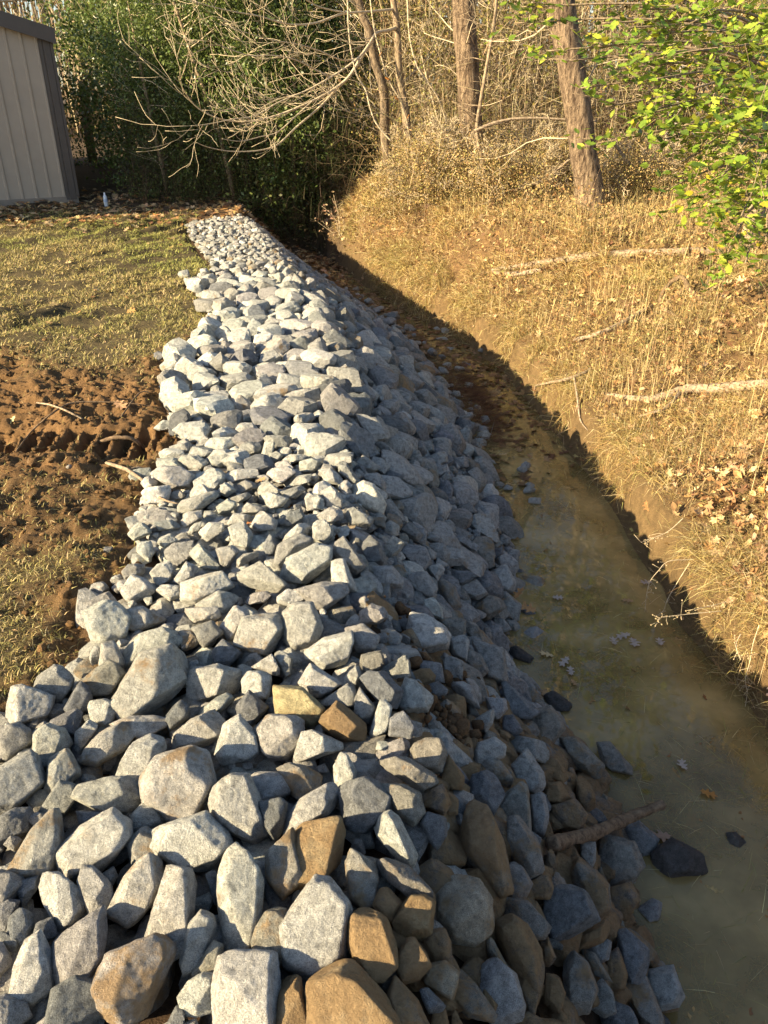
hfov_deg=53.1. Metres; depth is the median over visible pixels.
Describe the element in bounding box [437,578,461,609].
rock
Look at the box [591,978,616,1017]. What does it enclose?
rock
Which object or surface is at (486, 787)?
rock
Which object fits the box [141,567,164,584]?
rock
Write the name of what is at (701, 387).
fallen log
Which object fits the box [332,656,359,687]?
rock
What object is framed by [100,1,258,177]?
evergreen tree
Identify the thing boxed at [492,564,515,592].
rock
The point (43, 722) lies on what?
rock
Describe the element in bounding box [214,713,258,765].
rock
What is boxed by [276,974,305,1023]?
rock
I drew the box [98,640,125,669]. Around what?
rock
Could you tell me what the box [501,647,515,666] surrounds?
rock
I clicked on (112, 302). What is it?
lawn grass
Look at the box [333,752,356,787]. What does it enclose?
rock
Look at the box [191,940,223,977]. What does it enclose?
rock
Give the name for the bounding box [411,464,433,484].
rock
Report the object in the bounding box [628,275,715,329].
fallen branch
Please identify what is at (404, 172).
dry bush
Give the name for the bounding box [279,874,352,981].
rock
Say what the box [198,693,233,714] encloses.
rock
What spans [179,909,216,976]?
rock
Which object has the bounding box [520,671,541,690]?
rock
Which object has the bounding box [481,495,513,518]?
rock
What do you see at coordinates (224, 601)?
rock
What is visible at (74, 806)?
rock
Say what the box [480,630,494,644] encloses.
rock
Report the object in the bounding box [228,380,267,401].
rock
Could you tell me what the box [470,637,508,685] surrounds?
rock
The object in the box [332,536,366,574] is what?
rock
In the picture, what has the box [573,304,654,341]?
fallen branch
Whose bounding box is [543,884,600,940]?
rock
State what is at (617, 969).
rock
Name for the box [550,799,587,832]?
rock
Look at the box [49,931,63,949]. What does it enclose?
rock
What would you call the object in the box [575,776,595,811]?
rock
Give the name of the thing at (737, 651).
dried weed
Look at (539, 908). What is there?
rock
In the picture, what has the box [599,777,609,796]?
rock
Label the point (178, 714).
rock
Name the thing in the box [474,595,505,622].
rock
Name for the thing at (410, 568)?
rock
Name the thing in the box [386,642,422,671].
rock
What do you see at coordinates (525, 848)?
rock
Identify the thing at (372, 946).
rock
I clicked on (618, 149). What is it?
dead bough
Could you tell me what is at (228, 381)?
rock
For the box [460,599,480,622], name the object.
rock
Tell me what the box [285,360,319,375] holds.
rock
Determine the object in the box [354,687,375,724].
rock
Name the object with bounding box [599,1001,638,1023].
rock
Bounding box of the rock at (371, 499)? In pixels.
[352,480,386,513]
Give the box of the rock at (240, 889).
[216,842,263,950]
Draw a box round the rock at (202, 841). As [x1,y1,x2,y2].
[149,810,233,871]
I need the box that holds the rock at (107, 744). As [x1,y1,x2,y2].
[78,721,134,766]
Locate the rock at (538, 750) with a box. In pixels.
[511,735,549,762]
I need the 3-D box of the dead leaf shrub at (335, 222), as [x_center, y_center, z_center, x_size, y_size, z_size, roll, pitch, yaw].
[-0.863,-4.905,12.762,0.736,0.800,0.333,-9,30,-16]
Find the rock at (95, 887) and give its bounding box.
[77,864,113,913]
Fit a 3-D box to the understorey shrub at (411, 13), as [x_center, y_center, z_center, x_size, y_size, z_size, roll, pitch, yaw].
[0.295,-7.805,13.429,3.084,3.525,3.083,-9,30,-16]
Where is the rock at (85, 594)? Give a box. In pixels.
[75,587,99,628]
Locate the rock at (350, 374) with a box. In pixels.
[326,366,362,393]
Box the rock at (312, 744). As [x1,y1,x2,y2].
[293,729,343,762]
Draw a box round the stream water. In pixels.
[337,274,767,937]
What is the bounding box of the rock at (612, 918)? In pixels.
[603,911,619,941]
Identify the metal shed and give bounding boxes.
[0,10,78,205]
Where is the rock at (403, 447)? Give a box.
[382,436,412,459]
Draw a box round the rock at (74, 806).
[70,801,76,810]
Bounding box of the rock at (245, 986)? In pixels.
[210,949,280,1023]
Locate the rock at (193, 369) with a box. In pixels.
[186,364,216,382]
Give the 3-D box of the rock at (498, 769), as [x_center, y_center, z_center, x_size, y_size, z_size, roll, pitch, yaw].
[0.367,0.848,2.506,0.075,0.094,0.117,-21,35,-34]
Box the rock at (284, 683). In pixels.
[279,680,314,697]
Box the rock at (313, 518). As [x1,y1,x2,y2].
[308,514,334,531]
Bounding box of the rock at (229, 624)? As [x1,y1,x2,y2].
[219,605,249,640]
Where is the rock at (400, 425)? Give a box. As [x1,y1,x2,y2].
[373,414,409,433]
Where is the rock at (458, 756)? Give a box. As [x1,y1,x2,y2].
[424,712,472,766]
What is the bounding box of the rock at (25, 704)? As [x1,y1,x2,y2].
[5,684,55,723]
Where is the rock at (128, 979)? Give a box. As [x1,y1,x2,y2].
[90,932,176,1023]
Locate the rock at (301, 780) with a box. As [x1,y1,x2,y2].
[276,762,322,799]
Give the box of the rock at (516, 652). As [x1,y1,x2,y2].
[509,645,533,666]
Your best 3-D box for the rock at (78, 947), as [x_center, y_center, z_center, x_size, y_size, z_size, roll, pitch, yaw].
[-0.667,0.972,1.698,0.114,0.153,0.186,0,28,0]
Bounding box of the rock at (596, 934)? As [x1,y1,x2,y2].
[578,919,609,952]
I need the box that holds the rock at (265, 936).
[250,906,286,967]
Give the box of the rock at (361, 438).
[338,421,376,456]
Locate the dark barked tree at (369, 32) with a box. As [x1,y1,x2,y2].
[308,0,434,191]
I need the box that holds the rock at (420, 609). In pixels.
[398,604,434,617]
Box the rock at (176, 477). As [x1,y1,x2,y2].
[150,465,195,489]
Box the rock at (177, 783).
[139,745,216,822]
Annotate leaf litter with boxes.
[0,173,767,695]
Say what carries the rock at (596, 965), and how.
on the rocks at (270, 301)
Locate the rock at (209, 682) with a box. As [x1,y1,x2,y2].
[186,663,242,700]
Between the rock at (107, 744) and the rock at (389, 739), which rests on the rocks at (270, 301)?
the rock at (107, 744)
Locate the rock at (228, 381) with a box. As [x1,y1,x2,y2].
[219,372,254,390]
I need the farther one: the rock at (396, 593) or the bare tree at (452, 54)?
the bare tree at (452, 54)
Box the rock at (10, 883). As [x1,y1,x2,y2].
[0,869,24,902]
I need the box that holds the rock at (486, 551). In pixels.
[472,536,495,568]
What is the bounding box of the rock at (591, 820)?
[585,813,597,826]
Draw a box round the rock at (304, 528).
[282,523,311,540]
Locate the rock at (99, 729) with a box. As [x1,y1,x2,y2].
[95,720,116,732]
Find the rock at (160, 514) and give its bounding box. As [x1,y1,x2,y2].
[137,507,180,527]
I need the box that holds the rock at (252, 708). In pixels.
[235,690,269,725]
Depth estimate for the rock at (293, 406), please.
4.51 m
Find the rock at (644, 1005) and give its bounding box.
[626,976,664,1023]
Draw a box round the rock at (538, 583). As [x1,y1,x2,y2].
[520,575,545,601]
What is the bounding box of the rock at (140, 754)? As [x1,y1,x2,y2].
[115,733,166,776]
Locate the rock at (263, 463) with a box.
[243,454,274,474]
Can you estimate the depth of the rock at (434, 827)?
2.00 m
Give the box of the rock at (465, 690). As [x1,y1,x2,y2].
[451,681,479,708]
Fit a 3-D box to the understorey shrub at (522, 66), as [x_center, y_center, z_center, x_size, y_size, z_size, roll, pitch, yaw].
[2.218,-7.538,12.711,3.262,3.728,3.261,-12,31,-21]
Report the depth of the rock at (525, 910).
2.04 m
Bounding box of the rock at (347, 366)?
[340,364,363,384]
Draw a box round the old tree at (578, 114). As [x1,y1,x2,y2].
[478,0,711,212]
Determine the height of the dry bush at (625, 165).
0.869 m
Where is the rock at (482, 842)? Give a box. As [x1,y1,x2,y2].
[459,799,513,898]
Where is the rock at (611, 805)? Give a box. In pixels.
[595,795,621,813]
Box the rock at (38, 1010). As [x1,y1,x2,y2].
[23,996,48,1023]
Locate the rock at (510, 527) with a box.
[499,516,526,541]
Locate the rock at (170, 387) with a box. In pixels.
[159,376,189,402]
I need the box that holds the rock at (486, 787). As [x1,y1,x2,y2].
[469,770,505,815]
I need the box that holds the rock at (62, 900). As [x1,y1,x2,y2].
[38,871,85,931]
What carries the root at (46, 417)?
on the ground at (636, 516)
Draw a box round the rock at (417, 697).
[398,677,433,713]
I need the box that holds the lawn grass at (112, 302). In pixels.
[0,202,218,709]
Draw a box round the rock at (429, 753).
[410,737,446,773]
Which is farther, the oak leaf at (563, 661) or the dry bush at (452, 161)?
the dry bush at (452, 161)
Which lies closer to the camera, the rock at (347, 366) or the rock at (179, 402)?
the rock at (179, 402)
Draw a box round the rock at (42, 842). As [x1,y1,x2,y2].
[7,808,64,878]
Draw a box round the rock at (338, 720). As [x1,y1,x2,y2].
[319,700,366,741]
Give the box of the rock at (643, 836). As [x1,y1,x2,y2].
[625,821,659,858]
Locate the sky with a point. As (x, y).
(30, 8)
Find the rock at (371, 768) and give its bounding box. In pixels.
[330,759,382,781]
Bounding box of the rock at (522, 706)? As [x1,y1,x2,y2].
[500,681,540,719]
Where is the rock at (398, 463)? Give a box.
[381,450,423,485]
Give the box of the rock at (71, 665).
[65,658,81,682]
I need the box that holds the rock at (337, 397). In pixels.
[320,383,361,418]
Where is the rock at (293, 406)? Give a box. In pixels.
[277,396,317,418]
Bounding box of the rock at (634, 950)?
[616,928,649,984]
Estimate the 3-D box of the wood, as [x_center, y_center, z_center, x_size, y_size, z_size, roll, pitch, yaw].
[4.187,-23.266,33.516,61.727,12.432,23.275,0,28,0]
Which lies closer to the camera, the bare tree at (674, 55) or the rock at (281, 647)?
the rock at (281, 647)
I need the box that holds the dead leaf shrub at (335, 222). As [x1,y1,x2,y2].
[312,191,349,240]
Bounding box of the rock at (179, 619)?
[165,612,202,653]
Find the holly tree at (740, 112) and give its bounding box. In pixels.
[481,0,767,295]
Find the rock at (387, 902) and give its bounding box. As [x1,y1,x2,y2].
[372,887,401,923]
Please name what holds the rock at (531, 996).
on the rock at (520, 946)
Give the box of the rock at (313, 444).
[301,432,346,457]
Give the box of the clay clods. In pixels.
[0,323,494,747]
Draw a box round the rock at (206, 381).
[192,372,219,391]
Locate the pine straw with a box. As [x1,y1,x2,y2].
[425,347,528,450]
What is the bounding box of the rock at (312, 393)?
[283,387,320,400]
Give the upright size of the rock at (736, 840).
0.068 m
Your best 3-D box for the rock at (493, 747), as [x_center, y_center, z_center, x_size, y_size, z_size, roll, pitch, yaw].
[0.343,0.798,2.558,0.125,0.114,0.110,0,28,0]
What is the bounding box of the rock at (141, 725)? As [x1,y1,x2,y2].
[109,715,167,738]
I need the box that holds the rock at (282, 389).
[253,383,297,400]
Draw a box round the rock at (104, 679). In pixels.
[71,660,125,696]
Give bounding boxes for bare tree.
[0,0,84,39]
[2,0,111,161]
[55,0,145,137]
[117,0,451,188]
[215,1,342,159]
[292,0,504,149]
[303,0,426,157]
[305,3,414,133]
[354,7,483,134]
[384,0,441,115]
[392,1,516,149]
[410,0,544,156]
[410,0,600,153]
[478,0,546,102]
[478,1,632,133]
[523,6,637,105]
[526,0,745,151]
[534,6,624,132]
[584,0,727,126]
[586,0,765,149]
[587,0,727,129]
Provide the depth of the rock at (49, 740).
2.18 m
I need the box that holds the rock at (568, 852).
[542,834,573,860]
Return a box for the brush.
[96,0,767,257]
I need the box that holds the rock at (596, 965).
[581,949,612,981]
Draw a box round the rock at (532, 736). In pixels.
[523,734,538,739]
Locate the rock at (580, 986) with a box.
[562,950,598,1015]
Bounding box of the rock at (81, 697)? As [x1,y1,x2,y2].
[63,681,92,713]
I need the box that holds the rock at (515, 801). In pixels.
[500,781,531,830]
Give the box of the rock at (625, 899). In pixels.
[610,882,640,920]
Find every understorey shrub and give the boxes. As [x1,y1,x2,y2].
[317,0,456,174]
[385,6,515,155]
[428,0,620,159]
[457,1,613,148]
[532,0,707,155]
[612,0,766,182]
[666,1,767,152]
[676,0,767,200]
[687,0,766,183]
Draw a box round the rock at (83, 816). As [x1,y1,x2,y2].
[76,810,101,824]
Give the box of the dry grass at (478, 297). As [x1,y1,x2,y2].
[330,143,767,741]
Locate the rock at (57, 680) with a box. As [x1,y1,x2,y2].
[33,664,74,703]
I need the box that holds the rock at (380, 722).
[369,699,391,736]
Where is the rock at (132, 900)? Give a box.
[107,852,163,928]
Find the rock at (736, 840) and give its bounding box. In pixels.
[726,832,747,852]
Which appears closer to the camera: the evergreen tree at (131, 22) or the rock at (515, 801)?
the rock at (515, 801)
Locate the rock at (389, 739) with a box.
[375,737,408,766]
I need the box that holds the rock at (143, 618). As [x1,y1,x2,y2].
[127,606,165,631]
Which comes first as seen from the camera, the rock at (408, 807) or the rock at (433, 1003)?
the rock at (433, 1003)
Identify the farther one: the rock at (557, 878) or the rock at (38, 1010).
the rock at (557, 878)
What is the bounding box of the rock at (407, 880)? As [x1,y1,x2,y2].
[376,857,433,897]
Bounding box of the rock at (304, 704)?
[272,685,324,728]
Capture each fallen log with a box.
[490,247,722,276]
[602,379,767,416]
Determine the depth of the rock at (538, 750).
2.79 m
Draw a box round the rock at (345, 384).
[317,378,351,393]
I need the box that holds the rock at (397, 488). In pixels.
[380,474,413,499]
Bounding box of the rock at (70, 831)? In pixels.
[65,823,78,838]
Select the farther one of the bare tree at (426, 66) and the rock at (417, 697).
the bare tree at (426, 66)
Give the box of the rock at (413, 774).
[378,756,438,791]
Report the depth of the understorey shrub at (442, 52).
12.60 m
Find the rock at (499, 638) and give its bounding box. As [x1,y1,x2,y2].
[485,620,509,651]
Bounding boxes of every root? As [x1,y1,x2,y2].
[16,401,161,451]
[36,402,82,418]
[99,435,145,451]
[105,461,178,503]
[121,391,150,416]
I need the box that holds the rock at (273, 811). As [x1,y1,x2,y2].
[258,797,287,841]
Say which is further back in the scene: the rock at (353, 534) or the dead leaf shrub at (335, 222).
the dead leaf shrub at (335, 222)
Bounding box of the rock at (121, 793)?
[70,775,140,814]
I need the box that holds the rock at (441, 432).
[432,428,452,446]
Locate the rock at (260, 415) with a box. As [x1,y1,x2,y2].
[249,405,291,428]
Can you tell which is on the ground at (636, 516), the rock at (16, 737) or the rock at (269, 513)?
the rock at (269, 513)
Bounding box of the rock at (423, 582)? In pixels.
[406,571,437,597]
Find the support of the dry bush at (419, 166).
on the ground at (636, 516)
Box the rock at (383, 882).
[340,877,395,892]
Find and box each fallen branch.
[533,368,590,430]
[544,799,665,850]
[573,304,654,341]
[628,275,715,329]
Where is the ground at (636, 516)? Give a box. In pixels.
[0,100,767,1023]
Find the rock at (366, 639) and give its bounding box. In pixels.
[345,623,379,652]
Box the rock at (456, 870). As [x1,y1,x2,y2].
[447,865,467,874]
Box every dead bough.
[472,51,595,144]
[523,71,611,188]
[604,132,662,198]
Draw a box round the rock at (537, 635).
[516,626,551,662]
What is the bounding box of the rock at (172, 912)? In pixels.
[144,864,196,961]
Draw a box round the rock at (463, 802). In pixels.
[452,793,468,818]
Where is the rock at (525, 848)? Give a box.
[507,815,544,879]
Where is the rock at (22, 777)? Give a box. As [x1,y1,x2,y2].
[0,749,45,813]
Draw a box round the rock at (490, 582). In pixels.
[476,570,503,598]
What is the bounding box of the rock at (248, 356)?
[229,348,259,366]
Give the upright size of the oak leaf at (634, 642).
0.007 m
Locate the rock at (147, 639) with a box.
[123,627,181,668]
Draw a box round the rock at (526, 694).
[515,675,531,701]
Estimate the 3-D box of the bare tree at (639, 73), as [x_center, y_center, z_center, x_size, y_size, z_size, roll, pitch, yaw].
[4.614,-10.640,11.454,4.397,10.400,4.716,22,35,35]
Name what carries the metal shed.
on the ground at (636, 516)
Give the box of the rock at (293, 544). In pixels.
[273,533,313,569]
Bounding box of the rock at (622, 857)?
[597,834,645,886]
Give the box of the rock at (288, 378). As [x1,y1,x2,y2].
[276,373,303,389]
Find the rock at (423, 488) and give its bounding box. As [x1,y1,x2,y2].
[413,484,437,503]
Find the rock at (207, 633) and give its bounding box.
[191,620,223,647]
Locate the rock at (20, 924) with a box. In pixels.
[7,907,34,947]
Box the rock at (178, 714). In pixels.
[165,700,190,731]
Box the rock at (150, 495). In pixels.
[141,485,170,504]
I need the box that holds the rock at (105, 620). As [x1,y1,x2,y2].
[82,599,131,642]
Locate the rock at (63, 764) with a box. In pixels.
[44,748,81,793]
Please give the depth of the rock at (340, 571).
2.95 m
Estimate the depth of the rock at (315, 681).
2.42 m
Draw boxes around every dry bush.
[351,138,425,222]
[364,108,507,208]
[365,123,444,181]
[369,131,454,211]
[381,129,458,199]
[428,137,461,189]
[433,123,496,166]
[436,128,532,206]
[459,130,560,211]
[485,119,566,196]
[488,120,559,163]
[494,139,572,207]
[510,109,623,195]
[526,121,597,190]
[559,130,661,208]
[563,144,612,192]
[603,137,651,194]
[611,134,707,204]
[618,139,684,195]
[619,123,693,192]
[655,134,703,184]
[669,135,762,200]
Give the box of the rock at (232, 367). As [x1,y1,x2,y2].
[223,360,251,374]
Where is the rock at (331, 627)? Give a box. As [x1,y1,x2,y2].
[318,614,344,640]
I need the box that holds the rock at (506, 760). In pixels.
[500,755,511,767]
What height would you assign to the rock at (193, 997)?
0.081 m
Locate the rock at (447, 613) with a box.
[438,602,451,617]
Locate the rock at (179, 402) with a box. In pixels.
[166,390,205,411]
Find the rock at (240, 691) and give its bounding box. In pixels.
[231,670,273,699]
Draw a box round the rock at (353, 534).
[348,528,369,540]
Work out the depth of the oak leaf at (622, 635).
4.11 m
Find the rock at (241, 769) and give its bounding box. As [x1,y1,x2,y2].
[217,767,285,799]
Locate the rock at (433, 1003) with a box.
[420,987,445,1013]
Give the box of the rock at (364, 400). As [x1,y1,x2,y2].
[348,392,371,415]
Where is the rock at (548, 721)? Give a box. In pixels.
[530,705,565,743]
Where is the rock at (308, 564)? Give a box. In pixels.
[279,542,332,583]
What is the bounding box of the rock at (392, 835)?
[373,810,418,867]
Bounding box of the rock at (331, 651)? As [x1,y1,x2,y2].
[304,630,353,669]
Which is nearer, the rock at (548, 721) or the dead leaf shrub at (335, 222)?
the rock at (548, 721)
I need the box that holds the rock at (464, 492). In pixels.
[451,481,478,505]
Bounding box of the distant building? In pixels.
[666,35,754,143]
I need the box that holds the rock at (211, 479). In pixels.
[193,468,226,490]
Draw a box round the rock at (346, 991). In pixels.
[304,958,401,1023]
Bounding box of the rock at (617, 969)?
[605,947,627,991]
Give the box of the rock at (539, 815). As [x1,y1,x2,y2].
[530,792,548,837]
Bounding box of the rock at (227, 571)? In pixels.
[209,550,250,575]
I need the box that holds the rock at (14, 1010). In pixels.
[0,993,32,1023]
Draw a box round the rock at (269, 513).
[255,511,281,534]
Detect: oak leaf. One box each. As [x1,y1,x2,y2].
[514,587,524,597]
[521,602,536,612]
[540,650,552,656]
[553,595,562,599]
[558,656,569,665]
[566,665,574,675]
[609,637,618,644]
[616,632,630,638]
[629,637,640,646]
[641,579,651,583]
[651,830,671,841]
[655,637,664,644]
[677,759,686,769]
[700,789,717,798]
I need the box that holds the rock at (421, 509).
[392,492,437,535]
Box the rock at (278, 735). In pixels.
[254,714,304,761]
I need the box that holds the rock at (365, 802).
[337,776,391,833]
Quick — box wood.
[0,0,695,139]
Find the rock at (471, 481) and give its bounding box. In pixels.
[452,475,477,490]
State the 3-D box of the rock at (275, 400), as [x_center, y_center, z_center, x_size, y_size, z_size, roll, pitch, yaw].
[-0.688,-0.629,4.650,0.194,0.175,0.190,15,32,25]
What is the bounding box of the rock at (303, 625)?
[282,601,322,650]
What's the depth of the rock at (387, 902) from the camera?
1.77 m
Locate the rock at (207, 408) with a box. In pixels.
[193,394,234,422]
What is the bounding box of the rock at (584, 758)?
[559,736,604,778]
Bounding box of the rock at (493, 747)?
[473,737,506,763]
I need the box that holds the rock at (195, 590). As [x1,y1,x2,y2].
[179,571,234,604]
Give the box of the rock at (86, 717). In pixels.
[83,712,89,721]
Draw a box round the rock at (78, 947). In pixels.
[52,905,107,985]
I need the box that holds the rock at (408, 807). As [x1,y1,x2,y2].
[381,783,425,826]
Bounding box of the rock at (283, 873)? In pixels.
[264,827,301,900]
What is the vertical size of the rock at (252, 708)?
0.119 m
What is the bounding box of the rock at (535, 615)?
[520,601,550,628]
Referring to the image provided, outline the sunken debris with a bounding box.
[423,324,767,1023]
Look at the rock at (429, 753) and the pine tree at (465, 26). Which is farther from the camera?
the pine tree at (465, 26)
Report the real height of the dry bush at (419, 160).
1.256 m
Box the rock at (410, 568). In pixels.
[402,560,423,573]
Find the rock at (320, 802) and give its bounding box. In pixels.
[282,782,338,835]
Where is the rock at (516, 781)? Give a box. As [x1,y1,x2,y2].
[502,778,530,806]
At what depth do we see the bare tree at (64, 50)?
25.00 m
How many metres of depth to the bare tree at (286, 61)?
18.00 m
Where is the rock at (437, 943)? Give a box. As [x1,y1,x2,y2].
[423,927,452,965]
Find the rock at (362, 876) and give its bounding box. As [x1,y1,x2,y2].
[345,848,378,908]
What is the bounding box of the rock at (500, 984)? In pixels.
[479,957,525,1023]
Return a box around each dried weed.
[634,518,692,617]
[651,600,726,626]
[733,625,759,713]
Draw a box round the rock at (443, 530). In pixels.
[428,520,461,548]
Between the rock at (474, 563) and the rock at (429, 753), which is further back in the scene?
the rock at (474, 563)
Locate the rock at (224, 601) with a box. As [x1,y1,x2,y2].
[195,590,239,613]
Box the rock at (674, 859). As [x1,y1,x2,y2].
[650,837,707,882]
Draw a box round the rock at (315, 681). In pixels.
[298,663,341,697]
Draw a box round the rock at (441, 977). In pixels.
[421,960,459,1000]
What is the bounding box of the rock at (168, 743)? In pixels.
[165,738,171,750]
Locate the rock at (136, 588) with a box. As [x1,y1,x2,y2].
[120,574,155,601]
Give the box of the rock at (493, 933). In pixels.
[492,913,498,941]
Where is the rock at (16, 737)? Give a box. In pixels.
[0,721,32,760]
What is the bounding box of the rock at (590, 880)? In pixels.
[570,857,611,920]
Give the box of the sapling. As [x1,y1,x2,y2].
[445,0,534,204]
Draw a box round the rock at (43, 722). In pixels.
[27,720,47,747]
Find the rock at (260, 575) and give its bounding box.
[235,561,286,592]
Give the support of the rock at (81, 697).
on the rocks at (270, 301)
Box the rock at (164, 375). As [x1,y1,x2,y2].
[157,369,187,385]
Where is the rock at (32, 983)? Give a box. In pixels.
[9,929,54,1008]
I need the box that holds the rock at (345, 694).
[321,683,355,709]
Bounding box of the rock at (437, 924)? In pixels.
[433,920,442,928]
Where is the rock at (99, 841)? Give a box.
[55,807,133,881]
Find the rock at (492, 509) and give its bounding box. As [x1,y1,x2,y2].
[474,500,498,529]
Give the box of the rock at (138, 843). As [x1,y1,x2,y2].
[126,826,153,864]
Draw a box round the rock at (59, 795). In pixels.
[38,780,75,816]
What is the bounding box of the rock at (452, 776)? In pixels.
[441,754,464,790]
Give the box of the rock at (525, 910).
[503,897,551,940]
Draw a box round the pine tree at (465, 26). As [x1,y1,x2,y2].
[400,0,537,199]
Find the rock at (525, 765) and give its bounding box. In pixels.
[511,748,545,793]
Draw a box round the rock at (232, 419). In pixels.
[210,409,242,429]
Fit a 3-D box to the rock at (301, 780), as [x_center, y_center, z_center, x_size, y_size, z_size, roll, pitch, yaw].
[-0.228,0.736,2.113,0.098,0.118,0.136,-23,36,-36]
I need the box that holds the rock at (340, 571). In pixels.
[331,558,357,591]
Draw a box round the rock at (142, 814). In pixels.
[130,803,164,832]
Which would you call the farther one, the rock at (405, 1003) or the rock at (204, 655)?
the rock at (204, 655)
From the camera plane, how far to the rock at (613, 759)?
3.31 m
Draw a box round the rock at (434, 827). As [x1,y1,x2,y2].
[419,812,447,850]
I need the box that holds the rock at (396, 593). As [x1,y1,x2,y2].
[391,576,413,603]
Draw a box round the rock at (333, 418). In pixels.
[319,408,350,430]
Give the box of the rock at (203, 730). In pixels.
[171,709,225,749]
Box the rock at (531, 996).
[518,977,539,1014]
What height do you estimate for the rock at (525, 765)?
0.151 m
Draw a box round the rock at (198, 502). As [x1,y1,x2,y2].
[177,491,219,514]
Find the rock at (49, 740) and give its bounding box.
[32,723,73,770]
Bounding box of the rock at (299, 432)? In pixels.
[290,422,325,445]
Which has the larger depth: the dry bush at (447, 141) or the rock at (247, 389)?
the dry bush at (447, 141)
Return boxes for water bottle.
[103,192,107,206]
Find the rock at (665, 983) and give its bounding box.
[647,964,684,1011]
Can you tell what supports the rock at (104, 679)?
on the rocks at (270, 301)
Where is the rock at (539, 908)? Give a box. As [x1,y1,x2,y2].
[532,900,545,918]
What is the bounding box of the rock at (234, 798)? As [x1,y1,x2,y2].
[208,772,267,844]
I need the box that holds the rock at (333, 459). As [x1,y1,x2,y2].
[322,452,353,471]
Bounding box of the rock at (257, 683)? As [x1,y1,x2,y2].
[241,670,271,701]
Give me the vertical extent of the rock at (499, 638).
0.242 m
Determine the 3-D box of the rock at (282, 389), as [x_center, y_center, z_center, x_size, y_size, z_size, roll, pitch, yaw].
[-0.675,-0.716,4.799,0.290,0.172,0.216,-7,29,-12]
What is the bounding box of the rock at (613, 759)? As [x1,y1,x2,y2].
[596,741,634,777]
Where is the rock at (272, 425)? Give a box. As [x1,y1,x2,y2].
[260,415,291,435]
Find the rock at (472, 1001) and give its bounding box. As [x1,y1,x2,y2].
[455,969,496,1022]
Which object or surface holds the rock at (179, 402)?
on the rocks at (270, 301)
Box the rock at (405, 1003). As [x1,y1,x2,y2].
[386,975,429,1023]
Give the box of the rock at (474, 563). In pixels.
[460,546,485,576]
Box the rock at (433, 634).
[406,612,450,652]
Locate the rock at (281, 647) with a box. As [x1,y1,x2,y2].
[274,644,286,677]
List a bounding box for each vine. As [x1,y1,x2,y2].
[347,0,391,140]
[369,0,412,150]
[407,0,449,152]
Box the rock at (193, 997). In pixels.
[176,972,212,1017]
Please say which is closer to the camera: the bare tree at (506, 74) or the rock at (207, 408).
the rock at (207, 408)
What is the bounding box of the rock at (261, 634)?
[232,613,283,656]
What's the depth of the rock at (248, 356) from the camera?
5.33 m
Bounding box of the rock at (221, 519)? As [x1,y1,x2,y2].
[212,516,230,521]
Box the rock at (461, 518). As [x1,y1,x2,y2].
[447,508,472,528]
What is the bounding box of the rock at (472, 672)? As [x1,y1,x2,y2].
[455,657,487,703]
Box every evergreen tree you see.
[2,0,168,169]
[25,0,258,186]
[43,0,206,177]
[44,0,151,167]
[79,0,223,202]
[88,0,302,198]
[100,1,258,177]
[110,0,321,181]
[113,0,317,191]
[145,0,293,202]
[148,0,370,230]
[186,0,424,184]
[220,0,352,239]
[227,0,379,172]
[286,0,395,183]
[287,0,448,177]
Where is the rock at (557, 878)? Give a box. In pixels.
[552,872,565,886]
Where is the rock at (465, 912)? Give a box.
[436,874,494,947]
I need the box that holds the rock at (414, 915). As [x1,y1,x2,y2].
[391,894,435,941]
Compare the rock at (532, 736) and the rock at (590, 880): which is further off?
the rock at (532, 736)
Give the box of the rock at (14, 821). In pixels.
[0,806,33,845]
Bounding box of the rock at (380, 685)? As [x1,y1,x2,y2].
[359,670,403,708]
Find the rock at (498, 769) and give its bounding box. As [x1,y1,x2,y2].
[482,758,513,787]
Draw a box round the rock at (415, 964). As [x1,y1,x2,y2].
[396,937,431,984]
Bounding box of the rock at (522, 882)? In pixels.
[509,862,532,898]
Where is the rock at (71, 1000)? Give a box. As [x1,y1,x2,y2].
[44,975,101,1023]
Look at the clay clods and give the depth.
3.58 m
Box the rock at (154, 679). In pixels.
[111,643,188,719]
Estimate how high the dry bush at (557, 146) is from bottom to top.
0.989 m
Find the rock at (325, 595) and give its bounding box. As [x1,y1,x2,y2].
[293,581,349,609]
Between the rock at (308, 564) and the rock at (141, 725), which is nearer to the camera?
the rock at (141, 725)
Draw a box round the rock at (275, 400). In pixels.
[250,393,285,408]
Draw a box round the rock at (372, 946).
[347,907,398,984]
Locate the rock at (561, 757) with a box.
[553,744,567,770]
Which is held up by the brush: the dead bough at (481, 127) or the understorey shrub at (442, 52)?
the dead bough at (481, 127)
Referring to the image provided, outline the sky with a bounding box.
[3,0,627,99]
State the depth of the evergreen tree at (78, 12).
16.12 m
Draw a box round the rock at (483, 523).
[470,513,498,544]
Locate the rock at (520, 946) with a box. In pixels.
[495,913,544,1004]
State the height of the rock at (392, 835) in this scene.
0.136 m
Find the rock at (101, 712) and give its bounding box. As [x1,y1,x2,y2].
[87,698,115,726]
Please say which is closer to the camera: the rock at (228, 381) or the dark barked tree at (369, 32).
the rock at (228, 381)
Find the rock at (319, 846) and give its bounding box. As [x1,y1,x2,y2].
[294,815,345,891]
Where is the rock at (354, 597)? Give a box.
[348,592,383,629]
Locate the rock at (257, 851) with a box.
[241,838,278,897]
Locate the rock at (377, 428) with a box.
[356,414,390,441]
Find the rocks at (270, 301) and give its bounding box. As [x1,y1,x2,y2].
[0,213,688,1023]
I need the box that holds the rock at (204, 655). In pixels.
[193,646,212,664]
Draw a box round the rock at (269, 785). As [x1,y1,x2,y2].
[251,771,289,799]

